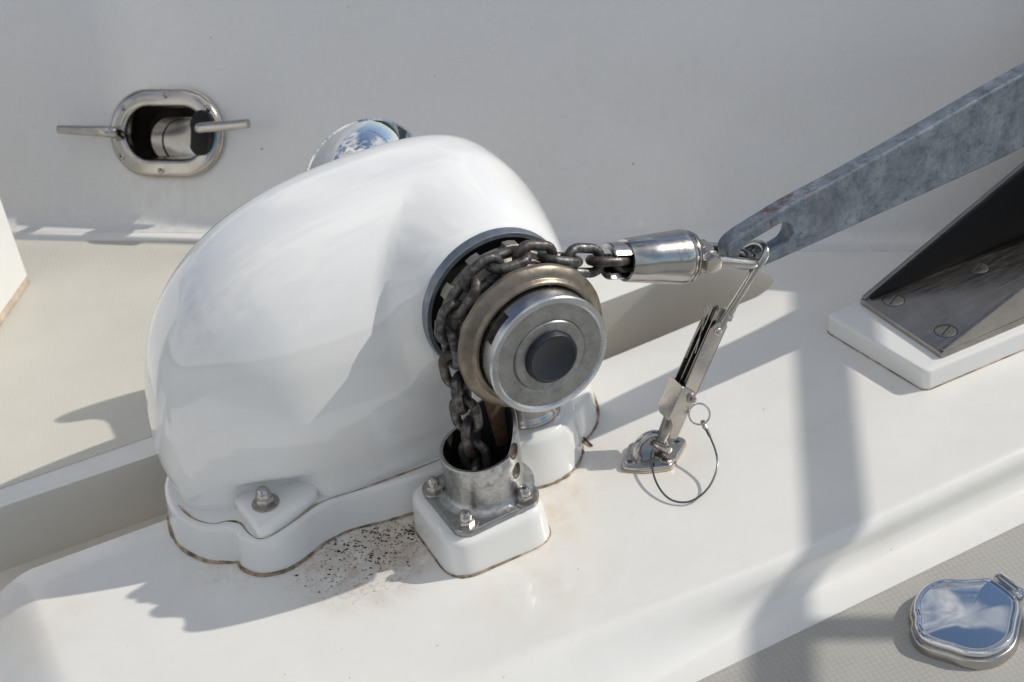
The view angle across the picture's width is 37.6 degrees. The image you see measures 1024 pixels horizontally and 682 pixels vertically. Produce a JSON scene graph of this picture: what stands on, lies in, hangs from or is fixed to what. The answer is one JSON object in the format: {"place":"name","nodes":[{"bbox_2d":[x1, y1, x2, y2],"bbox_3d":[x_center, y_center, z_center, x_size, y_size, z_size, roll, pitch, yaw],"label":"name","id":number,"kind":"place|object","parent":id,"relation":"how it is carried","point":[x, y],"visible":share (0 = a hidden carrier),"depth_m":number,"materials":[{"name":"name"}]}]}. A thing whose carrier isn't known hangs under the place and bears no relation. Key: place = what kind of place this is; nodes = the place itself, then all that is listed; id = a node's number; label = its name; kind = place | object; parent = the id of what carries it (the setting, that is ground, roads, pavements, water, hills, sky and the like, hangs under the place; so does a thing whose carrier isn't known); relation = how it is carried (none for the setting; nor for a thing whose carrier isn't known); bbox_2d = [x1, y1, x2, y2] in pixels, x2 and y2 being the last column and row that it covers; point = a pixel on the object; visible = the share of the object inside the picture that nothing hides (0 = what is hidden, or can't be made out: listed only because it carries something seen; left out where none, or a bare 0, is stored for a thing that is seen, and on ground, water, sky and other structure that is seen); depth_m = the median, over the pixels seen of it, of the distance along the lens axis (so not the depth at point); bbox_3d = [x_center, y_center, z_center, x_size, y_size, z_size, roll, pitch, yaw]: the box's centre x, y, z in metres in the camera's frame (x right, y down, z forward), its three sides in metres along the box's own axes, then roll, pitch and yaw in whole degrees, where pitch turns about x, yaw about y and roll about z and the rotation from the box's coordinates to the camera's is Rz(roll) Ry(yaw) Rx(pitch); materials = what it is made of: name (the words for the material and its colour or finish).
{"place":"outdoors","nodes":[
{"label":"outdoors","id":0,"kind":"place"},
{"bbox_2d":[0,200,29,326],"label":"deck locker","id":1,"kind":"object","parent":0,"point":[14,283],"visible":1,"depth_m":1.97,"materials":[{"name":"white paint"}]},
{"bbox_2d":[0,232,1023,681],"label":"foredeck","id":2,"kind":"object","parent":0,"point":[840,514],"visible":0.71,"depth_m":1.50,"materials":[{"name":"beige paint"}]},
{"bbox_2d":[295,518,417,594],"bbox_3d":[-0.153,0.218,1.491,0.146,0.001,0.092,-21,36,-18],"label":"grit","id":3,"kind":"object","parent":2,"relation":"on","point":[410,530],"visible":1,"depth_m":1.51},
{"bbox_2d":[144,118,606,576],"bbox_3d":[-0.142,0.002,1.511,0.481,0.334,0.428,-21,36,-18],"label":"windlass","id":4,"kind":"object","parent":2,"relation":"on","point":[298,394],"visible":0.95,"depth_m":1.42,"materials":[{"name":"white metal"}]},
{"bbox_2d":[434,240,632,470],"bbox_3d":[0.040,0.013,1.443,0.231,0.268,0.033,-21,36,-18],"label":"anchor chain","id":5,"kind":"object","parent":4,"relation":"hanging from","point":[455,307],"visible":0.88,"depth_m":1.38,"materials":[{"name":"metal"}]},
{"bbox_2d":[601,229,758,283],"bbox_3d":[0.166,-0.083,1.458,0.174,0.081,0.056,-21,36,-18],"label":"anchor swivel","id":6,"kind":"object","parent":5,"relation":"attached to","point":[679,256],"visible":0.98,"depth_m":1.43,"materials":[{"name":"silver metal"}]},
{"bbox_2d":[718,62,1023,269],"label":"anchor","id":7,"kind":"object","parent":6,"relation":"attached to","point":[977,128],"visible":0.92,"depth_m":1.53,"materials":[{"name":"metal"}]},
{"bbox_2d":[412,399,550,578],"bbox_3d":[-0.039,0.119,1.464,0.120,0.170,0.120,-21,36,-18],"label":"chain pipe","id":8,"kind":"object","parent":2,"relation":"on","point":[467,524],"visible":0.95,"depth_m":1.46,"materials":[{"name":"metal"}]},
{"bbox_2d":[0,0,1023,251],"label":"bulwark","id":9,"kind":"object","parent":2,"relation":"on","point":[600,122],"visible":0.54,"depth_m":1.95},
{"bbox_2d":[56,88,250,177],"bbox_3d":[-0.461,-0.296,2.158,0.292,0.183,0.200,3,36,16],"label":"hawse fairlead","id":10,"kind":"object","parent":9,"relation":"attached to","point":[164,132],"visible":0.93,"depth_m":2.09,"materials":[{"name":"silver metal"}]},
{"bbox_2d":[515,400,584,488],"bbox_3d":[0.016,0.069,1.570,0.112,0.121,0.124,-21,36,-18],"label":"windlass mounting base","id":11,"kind":"object","parent":2,"relation":"on","point":[552,448],"visible":0.35,"depth_m":1.54,"materials":[{"name":"white metal"}]},
{"bbox_2d":[620,430,686,473],"bbox_3d":[0.147,0.107,1.566,0.062,0.031,0.065,4,36,17],"label":"deck eye","id":12,"kind":"object","parent":2,"relation":"on","point":[668,453],"visible":0.96,"depth_m":1.56,"materials":[{"name":"silver metal"}]},
{"bbox_2d":[650,240,769,502],"bbox_3d":[0.188,0.024,1.514,0.084,0.212,0.182,17,42,32],"label":"chain lock","id":13,"kind":"object","parent":12,"relation":"attached to","point":[678,399],"visible":1,"depth_m":1.53,"materials":[{"name":"silver metal"}]},
{"bbox_2d":[827,300,1023,389],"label":"roller pad","id":14,"kind":"object","parent":2,"relation":"on","point":[860,328],"visible":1,"depth_m":1.64,"materials":[{"name":"white plastic"}]},
{"bbox_2d":[860,161,1023,357],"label":"bow roller","id":15,"kind":"object","parent":14,"relation":"on","point":[956,284],"visible":1,"depth_m":1.71,"materials":[{"name":"silver metal"}]},
{"bbox_2d":[908,572,1023,669],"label":"filler cap","id":16,"kind":"object","parent":2,"relation":"on","point":[973,624],"visible":1,"depth_m":1.38,"materials":[{"name":"silver metal"}]}
]}

